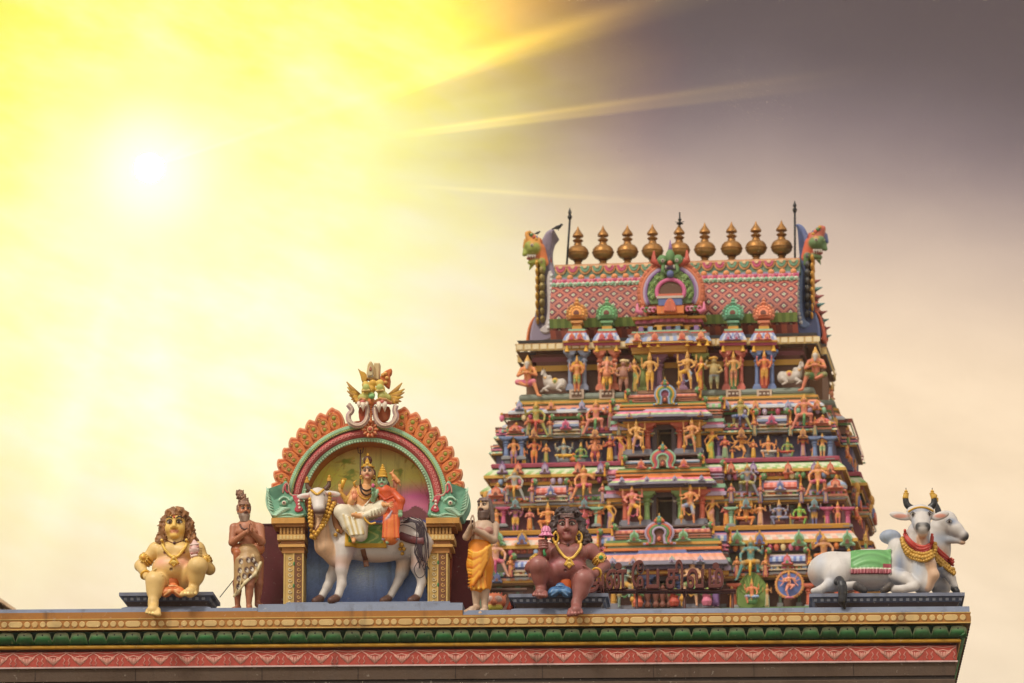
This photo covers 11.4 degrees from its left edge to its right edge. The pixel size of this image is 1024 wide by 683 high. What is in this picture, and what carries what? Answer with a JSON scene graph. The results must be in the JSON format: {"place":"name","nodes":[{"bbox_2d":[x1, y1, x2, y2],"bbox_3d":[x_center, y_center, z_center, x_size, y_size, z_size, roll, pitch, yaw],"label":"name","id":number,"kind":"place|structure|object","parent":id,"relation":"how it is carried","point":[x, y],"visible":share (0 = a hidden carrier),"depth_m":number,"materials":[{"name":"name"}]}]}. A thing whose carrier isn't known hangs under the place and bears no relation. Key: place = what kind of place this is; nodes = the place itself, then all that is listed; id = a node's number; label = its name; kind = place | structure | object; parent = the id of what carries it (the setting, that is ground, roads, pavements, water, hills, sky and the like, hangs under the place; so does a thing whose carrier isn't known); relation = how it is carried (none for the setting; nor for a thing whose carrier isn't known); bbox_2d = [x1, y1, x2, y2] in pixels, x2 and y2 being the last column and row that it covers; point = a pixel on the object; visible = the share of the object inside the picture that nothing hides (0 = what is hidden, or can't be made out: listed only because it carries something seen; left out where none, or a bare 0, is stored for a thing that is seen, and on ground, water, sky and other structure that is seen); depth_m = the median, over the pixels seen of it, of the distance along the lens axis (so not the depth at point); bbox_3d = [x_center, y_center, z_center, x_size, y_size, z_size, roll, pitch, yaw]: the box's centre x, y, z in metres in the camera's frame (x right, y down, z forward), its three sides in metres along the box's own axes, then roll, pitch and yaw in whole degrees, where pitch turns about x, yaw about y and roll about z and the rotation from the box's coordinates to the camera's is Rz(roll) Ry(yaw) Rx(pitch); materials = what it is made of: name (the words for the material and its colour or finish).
{"place":"outdoors","nodes":[
{"label":"outdoors","id":0,"kind":"place"},
{"bbox_2d":[0,598,15,609],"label":"distant building","id":1,"kind":"structure","parent":0,"point":[4,605],"depth_m":149.84,"materials":[{"name":"paint"}]},
{"bbox_2d":[0,603,970,682],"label":"parapet building","id":2,"kind":"structure","parent":0,"point":[375,643],"depth_m":56.30,"materials":[{"name":"paint"}]},
{"bbox_2d":[119,592,219,608],"bbox_3d":[-3.799,2.999,56.916,1.142,0.314,0.870,-1,-12,3],"label":"pedestal","id":3,"kind":"object","parent":2,"relation":"on","point":[135,600],"visible":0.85,"depth_m":56.60,"materials":[{"name":"paint"}]},
{"bbox_2d":[134,506,215,616],"bbox_3d":[-3.709,2.464,56.739,0.847,1.310,0.796,4,-13,-19],"label":"dwarf statue","id":4,"kind":"object","parent":3,"relation":"on","point":[166,553],"visible":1,"depth_m":56.65,"materials":[{"name":"paint"}]},
{"bbox_2d":[162,583,183,597],"bbox_3d":[-3.737,2.739,56.492,0.273,0.170,0.142,-1,-12,3],"label":"cloth bundle","id":5,"kind":"object","parent":4,"relation":"on","point":[175,589],"visible":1,"depth_m":56.44,"materials":[{"name":"paint"}]},
{"bbox_2d":[189,539,199,557],"bbox_3d":[-3.504,2.306,56.541,0.120,0.255,0.116,-1,-12,3],"label":"conch shell","id":6,"kind":"object","parent":4,"relation":"attached to","point":[194,548],"visible":1,"depth_m":56.50,"materials":[{"name":"stone"}]},
{"bbox_2d":[228,489,265,607],"bbox_3d":[-2.909,2.333,56.742,0.400,1.405,0.467,-8,-14,32],"label":"sage statue","id":7,"kind":"object","parent":2,"relation":"on","point":[248,535],"visible":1,"depth_m":56.65,"materials":[{"name":"stone"}]},
{"bbox_2d":[260,361,472,609],"bbox_3d":[-1.645,1.735,57.288,2.429,2.923,1.250,-1,-12,3],"label":"arched niche","id":8,"kind":"object","parent":2,"relation":"on","point":[415,452],"visible":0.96,"depth_m":57.06,"materials":[{"name":"paint"}]},
{"bbox_2d":[297,475,433,603],"bbox_3d":[-1.624,2.215,56.888,1.544,1.466,0.560,1,-12,-4],"label":"bull statue","id":9,"kind":"object","parent":8,"relation":"on","point":[337,550],"visible":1,"depth_m":56.75,"materials":[{"name":"paint"}]},
{"bbox_2d":[334,453,397,542],"bbox_3d":[-1.619,1.743,56.830,0.692,1.055,0.425,-2,-12,8],"label":"god statue","id":10,"kind":"object","parent":9,"relation":"on","point":[352,518],"visible":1,"depth_m":56.68,"materials":[{"name":"stone"}]},
{"bbox_2d":[370,464,404,544],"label":"goddess statue","id":11,"kind":"object","parent":9,"relation":"on","point":[385,491],"visible":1,"depth_m":56.65,"materials":[{"name":"stone"}]},
{"bbox_2d":[400,517,428,577],"bbox_3d":[-1.114,2.276,56.679,0.410,0.700,0.055,-1,-12,3],"label":"tail","id":12,"kind":"object","parent":9,"relation":"hanging from","point":[421,528],"visible":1,"depth_m":56.66,"materials":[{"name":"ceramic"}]},
{"bbox_2d":[463,497,498,613],"bbox_3d":[-0.368,2.372,56.569,0.456,1.344,0.331,10,-15,-39],"label":"sage statue","id":13,"kind":"object","parent":2,"relation":"on","point":[483,530],"visible":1,"depth_m":56.49,"materials":[{"name":"stone"}]},
{"bbox_2d":[488,592,513,609],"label":"mask statue","id":14,"kind":"object","parent":2,"relation":"on","point":[496,601],"visible":0.8,"depth_m":56.90,"materials":[{"name":"stone"}]},
{"bbox_2d":[491,588,526,593],"bbox_3d":[-0.034,2.891,57.518,0.404,0.246,0.086,-1,-12,3],"label":"iron pipe","id":15,"kind":"object","parent":2,"relation":"on","point":[521,590],"visible":0.65,"depth_m":57.50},
{"bbox_2d":[509,593,609,609],"bbox_3d":[0.529,2.979,56.696,1.196,0.263,0.870,-1,-12,3],"label":"pedestal","id":16,"kind":"object","parent":2,"relation":"on","point":[559,601],"visible":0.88,"depth_m":56.38,"materials":[{"name":"paint"}]},
{"bbox_2d":[525,506,610,616],"bbox_3d":[0.567,2.448,56.495,0.826,1.312,0.817,-9,-15,36],"label":"dwarf statue","id":17,"kind":"object","parent":16,"relation":"on","point":[563,561],"visible":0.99,"depth_m":56.41,"materials":[{"name":"stone"}]},
{"bbox_2d":[538,526,553,556],"bbox_3d":[0.374,2.197,56.395,0.184,0.344,0.186,-1,-12,3],"label":"lotus flower","id":18,"kind":"object","parent":17,"relation":"attached to","point":[545,532],"visible":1,"depth_m":56.38,"materials":[{"name":"paint"}]},
{"bbox_2d":[548,583,571,597],"bbox_3d":[0.529,2.728,56.273,0.272,0.170,0.142,-1,-12,3],"label":"cloth bundle","id":19,"kind":"object","parent":17,"relation":"on","point":[562,589],"visible":1,"depth_m":56.22,"materials":[{"name":"stone"}]},
{"bbox_2d":[589,560,735,608],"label":"iron letters","id":20,"kind":"object","parent":2,"relation":"on","point":[716,587],"visible":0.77,"depth_m":59.23,"materials":[{"name":"metal"}]},
{"bbox_2d":[809,592,964,607],"bbox_3d":[4.137,2.989,56.687,1.800,0.240,1.220,-1,-12,3],"label":"pedestal","id":21,"kind":"object","parent":2,"relation":"on","point":[894,599],"visible":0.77,"depth_m":56.19,"materials":[{"name":"paint"}]},
{"bbox_2d":[807,488,948,608],"bbox_3d":[4.083,2.477,57.326,1.565,1.398,2.414,-1,-12,3],"label":"bull statue","id":22,"kind":"object","parent":21,"relation":"on","point":[905,562],"visible":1,"depth_m":56.44,"materials":[{"name":"white stone"}]},
{"bbox_2d":[930,494,968,592],"bbox_3d":[4.556,2.300,57.069,1.155,1.194,0.557,-8,-14,34],"label":"bull statue","id":23,"kind":"object","parent":21,"relation":"on","point":[948,530],"visible":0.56,"depth_m":56.80,"materials":[{"name":"white stone"}]},
{"bbox_2d":[0,0,1023,682],"label":"sky","id":24,"kind":"structure","parent":0,"point":[215,215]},
{"label":"ground","id":25,"kind":"structure","parent":0,"visible":0},
{"bbox_2d":[480,224,887,609],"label":"temple tower","id":26,"kind":"structure","parent":25,"relation":"on","point":[667,308],"depth_m":129.70,"materials":[{"name":"paint"}]},
{"bbox_2d":[492,542,509,576],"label":"giant statue","id":27,"kind":"object","parent":26,"relation":"attached to","point":[496,549],"visible":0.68,"depth_m":128.15,"materials":[{"name":"paint"}]},
{"bbox_2d":[507,436,519,463],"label":"deity statue","id":28,"kind":"object","parent":26,"relation":"on","point":[513,445],"visible":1,"depth_m":129.72,"materials":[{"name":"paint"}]},
{"bbox_2d":[503,468,525,500],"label":"giant statue","id":29,"kind":"object","parent":26,"relation":"on","point":[514,478],"visible":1,"depth_m":128.99,"materials":[{"name":"paint"}]},
{"bbox_2d":[508,507,522,530],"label":"deity statue","id":30,"kind":"object","parent":26,"relation":"on","point":[515,518],"visible":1,"depth_m":128.84,"materials":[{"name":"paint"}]},
{"bbox_2d":[515,355,541,396],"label":"sage statue","id":31,"kind":"object","parent":26,"relation":"on","point":[527,368],"visible":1,"depth_m":130.49,"materials":[{"name":"paint"}]},
{"bbox_2d":[525,508,534,529],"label":"deity statue","id":32,"kind":"object","parent":26,"relation":"on","point":[529,520],"visible":1,"depth_m":128.79,"materials":[{"name":"paint"}]},
{"bbox_2d":[527,439,541,462],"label":"deity statue","id":33,"kind":"object","parent":26,"relation":"on","point":[534,445],"visible":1,"depth_m":129.66,"materials":[{"name":"paint"}]},
{"bbox_2d":[524,401,548,435],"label":"giant statue","id":34,"kind":"object","parent":26,"relation":"attached to","point":[536,420],"visible":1,"depth_m":129.78,"materials":[{"name":"paint"}]},
{"bbox_2d":[537,502,557,529],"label":"deity statue","id":35,"kind":"object","parent":26,"relation":"on","point":[547,513],"visible":0.62,"depth_m":128.75,"materials":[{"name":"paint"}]},
{"bbox_2d":[540,367,566,392],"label":"bull statue","id":36,"kind":"object","parent":26,"relation":"on","point":[550,383],"visible":1,"depth_m":130.44,"materials":[{"name":"paint"}]},
{"bbox_2d":[554,438,572,461],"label":"deity statue","id":37,"kind":"object","parent":26,"relation":"on","point":[563,456],"visible":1,"depth_m":129.53,"materials":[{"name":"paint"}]},
{"bbox_2d":[566,208,571,264],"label":"lightning rod","id":38,"kind":"object","parent":26,"relation":"on","point":[569,224],"visible":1,"depth_m":133.28,"materials":[{"name":"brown metal"}]},
{"bbox_2d":[569,356,584,390],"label":"deity statue","id":39,"kind":"object","parent":26,"relation":"on","point":[577,367],"visible":1,"depth_m":130.36,"materials":[{"name":"paint"}]},
{"bbox_2d":[568,227,588,263],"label":"brass pot finial","id":40,"kind":"object","parent":26,"relation":"on","point":[578,252],"visible":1,"depth_m":133.53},
{"bbox_2d":[573,442,587,461],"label":"lady statue","id":41,"kind":"object","parent":26,"relation":"on","point":[580,457],"visible":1,"depth_m":129.46,"materials":[{"name":"paint"}]},
{"bbox_2d":[570,465,594,499],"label":"giant statue","id":42,"kind":"object","parent":26,"relation":"on","point":[583,475],"visible":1,"depth_m":128.76,"materials":[{"name":"paint"}]},
{"bbox_2d":[579,506,593,528],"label":"deity statue","id":43,"kind":"object","parent":26,"relation":"on","point":[585,512],"visible":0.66,"depth_m":128.58,"materials":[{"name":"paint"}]},
{"bbox_2d":[582,400,606,433],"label":"giant statue","id":44,"kind":"object","parent":26,"relation":"attached to","point":[595,410],"visible":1,"depth_m":129.58,"materials":[{"name":"paint"}]},
{"bbox_2d":[586,439,603,461],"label":"deity statue","id":45,"kind":"object","parent":26,"relation":"on","point":[595,448],"visible":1,"depth_m":129.43,"materials":[{"name":"paint"}]},
{"bbox_2d":[594,504,603,528],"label":"deity statue","id":46,"kind":"object","parent":26,"relation":"on","point":[599,517],"visible":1,"depth_m":128.56,"materials":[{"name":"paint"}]},
{"bbox_2d":[592,226,613,263],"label":"brass pot finial","id":47,"kind":"object","parent":26,"relation":"on","point":[602,252],"visible":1,"depth_m":133.45,"materials":[{"name":"metal"}]},
{"bbox_2d":[597,357,616,390],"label":"elephant headed statue","id":48,"kind":"object","parent":26,"relation":"on","point":[606,369],"visible":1,"depth_m":130.19,"materials":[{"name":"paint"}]},
{"bbox_2d":[602,501,616,527],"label":"lady statue","id":49,"kind":"object","parent":26,"relation":"on","point":[611,514],"visible":1,"depth_m":128.52,"materials":[{"name":"paint"}]},
{"bbox_2d":[604,436,614,460],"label":"deity statue","id":50,"kind":"object","parent":26,"relation":"on","point":[609,451],"visible":1,"depth_m":129.40,"materials":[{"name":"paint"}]},
{"bbox_2d":[604,403,615,429],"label":"attendant statue","id":51,"kind":"object","parent":26,"relation":"on","point":[609,420],"visible":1,"depth_m":129.60,"materials":[{"name":"paint"}]},
{"bbox_2d":[612,432,626,460],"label":"lady statue","id":52,"kind":"object","parent":26,"relation":"on","point":[622,447],"visible":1,"depth_m":129.36,"materials":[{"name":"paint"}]},
{"bbox_2d":[615,359,632,391],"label":"dwarf statue","id":53,"kind":"object","parent":26,"relation":"on","point":[622,375],"visible":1,"depth_m":130.01,"materials":[{"name":"paint"}]},
{"bbox_2d":[611,566,636,607],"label":"guardian statue","id":54,"kind":"object","parent":26,"relation":"on","point":[627,584],"visible":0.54,"depth_m":127.16,"materials":[{"name":"paint"}]},
{"bbox_2d":[616,225,638,262],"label":"brass pot finial","id":55,"kind":"object","parent":26,"relation":"on","point":[627,251],"visible":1,"depth_m":133.37,"materials":[{"name":"metal"}]},
{"bbox_2d":[622,485,642,524],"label":"guardian statue","id":56,"kind":"object","parent":26,"relation":"on","point":[632,495],"visible":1,"depth_m":128.14,"materials":[{"name":"paint"}]},
{"bbox_2d":[628,358,640,391],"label":"lady statue","id":57,"kind":"object","parent":26,"relation":"on","point":[636,375],"visible":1,"depth_m":129.98,"materials":[{"name":"paint"}]},
{"bbox_2d":[628,419,645,453],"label":"guardian statue","id":58,"kind":"object","parent":26,"relation":"on","point":[636,429],"visible":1,"depth_m":129.07,"materials":[{"name":"paint"}]},
{"bbox_2d":[641,351,658,390],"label":"deity statue","id":59,"kind":"object","parent":26,"relation":"on","point":[649,363],"visible":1,"depth_m":129.92,"materials":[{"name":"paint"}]},
{"bbox_2d":[641,224,663,261],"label":"brass pot finial","id":60,"kind":"object","parent":26,"relation":"on","point":[650,247],"visible":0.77,"depth_m":133.29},
{"bbox_2d":[659,584,665,607],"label":"baluster","id":61,"kind":"object","parent":26,"relation":"on","point":[662,604],"visible":0.75,"depth_m":127.00,"materials":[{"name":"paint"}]},
{"bbox_2d":[668,588,680,606],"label":"flower pot","id":62,"kind":"object","parent":26,"relation":"on","point":[674,601],"visible":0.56,"depth_m":126.79,"materials":[{"name":"paint"}]},
{"bbox_2d":[671,225,689,258],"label":"brass pot finial","id":63,"kind":"object","parent":26,"relation":"on","point":[680,246],"visible":0.59,"depth_m":133.18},
{"bbox_2d":[676,350,696,389],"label":"guardian statue","id":64,"kind":"object","parent":26,"relation":"on","point":[686,361],"visible":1,"depth_m":129.78,"materials":[{"name":"paint"}]},
{"bbox_2d":[679,484,699,523],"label":"guardian statue","id":65,"kind":"object","parent":26,"relation":"on","point":[689,494],"visible":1,"depth_m":127.96,"materials":[{"name":"paint"}]},
{"bbox_2d":[682,418,699,451],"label":"guardian statue","id":66,"kind":"object","parent":26,"relation":"on","point":[691,428],"visible":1,"depth_m":128.89,"materials":[{"name":"paint"}]},
{"bbox_2d":[679,564,704,606],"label":"guardian statue","id":67,"kind":"object","parent":26,"relation":"on","point":[685,583],"visible":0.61,"depth_m":126.97,"materials":[{"name":"paint"}]},
{"bbox_2d":[694,356,706,389],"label":"lady statue","id":68,"kind":"object","parent":26,"relation":"on","point":[699,373],"visible":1,"depth_m":129.77,"materials":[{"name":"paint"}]},
{"bbox_2d":[694,222,715,260],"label":"brass pot finial","id":69,"kind":"object","parent":26,"relation":"on","point":[704,249],"visible":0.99,"depth_m":133.11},
{"bbox_2d":[701,588,712,605],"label":"flower pot","id":70,"kind":"object","parent":26,"relation":"on","point":[706,600],"visible":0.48,"depth_m":126.69,"materials":[{"name":"paint"}]},
{"bbox_2d":[704,429,718,458],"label":"lady statue","id":71,"kind":"object","parent":26,"relation":"on","point":[709,445],"visible":1,"depth_m":129.06,"materials":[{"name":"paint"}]},
{"bbox_2d":[705,498,719,524],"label":"lady statue","id":72,"kind":"object","parent":26,"relation":"on","point":[710,511],"visible":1,"depth_m":128.20,"materials":[{"name":"paint"}]},
{"bbox_2d":[704,356,722,388],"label":"dwarf statue","id":73,"kind":"object","parent":26,"relation":"on","point":[714,371],"visible":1,"depth_m":129.72,"materials":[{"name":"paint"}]},
{"bbox_2d":[711,570,720,606],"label":"attendant statue","id":74,"kind":"object","parent":26,"relation":"on","point":[715,599],"visible":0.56,"depth_m":126.94,"materials":[{"name":"paint"}]},
{"bbox_2d":[720,436,729,457],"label":"deity statue","id":75,"kind":"object","parent":26,"relation":"on","point":[725,450],"visible":1,"depth_m":129.02,"materials":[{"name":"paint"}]},
{"bbox_2d":[721,502,729,525],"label":"deity statue","id":76,"kind":"object","parent":26,"relation":"on","point":[726,518],"visible":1,"depth_m":128.15,"materials":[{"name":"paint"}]},
{"bbox_2d":[721,221,742,259],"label":"brass pot finial","id":77,"kind":"object","parent":26,"relation":"on","point":[731,248],"visible":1,"depth_m":133.02,"materials":[{"name":"metal"}]},
{"bbox_2d":[725,351,741,386],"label":"deity statue","id":78,"kind":"object","parent":26,"relation":"on","point":[733,370],"visible":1,"depth_m":129.84,"materials":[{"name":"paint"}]},
{"bbox_2d":[729,435,751,457],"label":"deity statue","id":79,"kind":"object","parent":26,"relation":"on","point":[742,442],"visible":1,"depth_m":128.99,"materials":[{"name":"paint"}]},
{"bbox_2d":[729,397,752,429],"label":"giant statue","id":80,"kind":"object","parent":26,"relation":"on","point":[740,407],"visible":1,"depth_m":129.12,"materials":[{"name":"paint"}]},
{"bbox_2d":[734,499,757,524],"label":"deity statue","id":81,"kind":"object","parent":26,"relation":"on","point":[746,519],"visible":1,"depth_m":128.09,"materials":[{"name":"paint"}]},
{"bbox_2d":[736,463,759,495],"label":"giant statue","id":82,"kind":"object","parent":26,"relation":"on","point":[747,472],"visible":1,"depth_m":128.24,"materials":[{"name":"paint"}]},
{"bbox_2d":[735,536,763,580],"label":"giant statue","id":83,"kind":"object","parent":26,"relation":"on","point":[750,549],"visible":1,"depth_m":127.29,"materials":[{"name":"paint"}]},
{"bbox_2d":[736,572,765,607],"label":"leaf throne","id":84,"kind":"object","parent":26,"relation":"on","point":[741,593],"visible":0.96,"depth_m":127.17,"materials":[{"name":"paint"}]},
{"bbox_2d":[744,578,758,603],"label":"deity statue","id":85,"kind":"object","parent":84,"relation":"on","point":[751,598],"visible":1,"depth_m":126.86,"materials":[{"name":"paint"}]},
{"bbox_2d":[745,221,766,258],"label":"brass pot finial","id":86,"kind":"object","parent":26,"relation":"on","point":[756,247],"visible":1,"depth_m":132.93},
{"bbox_2d":[754,503,765,524],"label":"deity statue","id":87,"kind":"object","parent":26,"relation":"on","point":[760,515],"visible":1,"depth_m":128.06,"materials":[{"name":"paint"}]},
{"bbox_2d":[756,350,772,385],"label":"deity statue","id":88,"kind":"object","parent":26,"relation":"on","point":[764,369],"visible":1,"depth_m":129.74,"materials":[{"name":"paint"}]},
{"bbox_2d":[762,584,771,606],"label":"attendant statue","id":89,"kind":"object","parent":26,"relation":"on","point":[767,603],"visible":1,"depth_m":127.07,"materials":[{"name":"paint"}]},
{"bbox_2d":[760,435,776,456],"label":"deity statue","id":90,"kind":"object","parent":26,"relation":"on","point":[768,452],"visible":1,"depth_m":128.87,"materials":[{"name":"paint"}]},
{"bbox_2d":[769,500,788,524],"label":"deity statue","id":91,"kind":"object","parent":26,"relation":"on","point":[779,519],"visible":1,"depth_m":127.97,"materials":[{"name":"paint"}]},
{"bbox_2d":[771,220,792,257],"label":"brass pot finial","id":92,"kind":"object","parent":26,"relation":"on","point":[781,246],"visible":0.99,"depth_m":132.85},
{"bbox_2d":[780,437,794,456],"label":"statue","id":93,"kind":"object","parent":26,"relation":"on","point":[787,452],"visible":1,"depth_m":128.80,"materials":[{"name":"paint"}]},
{"bbox_2d":[774,569,803,599],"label":"dancer disc","id":94,"kind":"object","parent":26,"relation":"on","point":[788,585],"visible":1,"depth_m":127.04,"materials":[{"name":"paint"}]},
{"bbox_2d":[777,360,803,384],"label":"bull statue","id":95,"kind":"object","parent":26,"relation":"on","point":[790,376],"visible":1,"depth_m":129.68,"materials":[{"name":"paint"}]},
{"bbox_2d":[792,201,796,257],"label":"lightning rod","id":96,"kind":"object","parent":26,"relation":"on","point":[794,209],"visible":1,"depth_m":132.53,"materials":[{"name":"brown metal"}]},
{"bbox_2d":[791,503,807,523],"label":"lady statue","id":97,"kind":"object","parent":26,"relation":"on","point":[799,518],"visible":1,"depth_m":127.90,"materials":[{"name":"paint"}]},
{"bbox_2d":[797,439,808,456],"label":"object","id":98,"kind":"object","parent":26,"relation":"on","point":[803,450],"visible":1,"depth_m":128.77,"materials":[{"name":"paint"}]},
{"bbox_2d":[791,394,815,428],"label":"giant statue","id":99,"kind":"object","parent":26,"relation":"on","point":[804,404],"visible":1,"depth_m":128.91,"materials":[{"name":"paint"}]},
{"bbox_2d":[798,346,826,390],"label":"sage statue","id":100,"kind":"object","parent":26,"relation":"on","point":[815,361],"visible":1,"depth_m":129.54,"materials":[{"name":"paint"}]},
{"bbox_2d":[807,503,820,523],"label":"deity statue","id":101,"kind":"object","parent":26,"relation":"on","point":[814,513],"visible":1,"depth_m":127.87,"materials":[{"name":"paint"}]},
{"bbox_2d":[804,461,828,495],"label":"giant statue","id":102,"kind":"object","parent":26,"relation":"on","point":[817,471],"visible":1,"depth_m":128.00,"materials":[{"name":"paint"}]},
{"bbox_2d":[811,533,833,557],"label":"giant statue","id":103,"kind":"object","parent":26,"relation":"on","point":[823,544],"visible":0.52,"depth_m":127.15,"materials":[{"name":"paint"}]},
{"bbox_2d":[817,433,827,455],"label":"deity statue","id":104,"kind":"object","parent":26,"relation":"on","point":[822,446],"visible":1,"depth_m":128.71,"materials":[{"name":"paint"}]},
{"bbox_2d":[832,501,843,522],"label":"deity statue","id":105,"kind":"object","parent":26,"relation":"on","point":[837,513],"visible":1,"depth_m":127.81,"materials":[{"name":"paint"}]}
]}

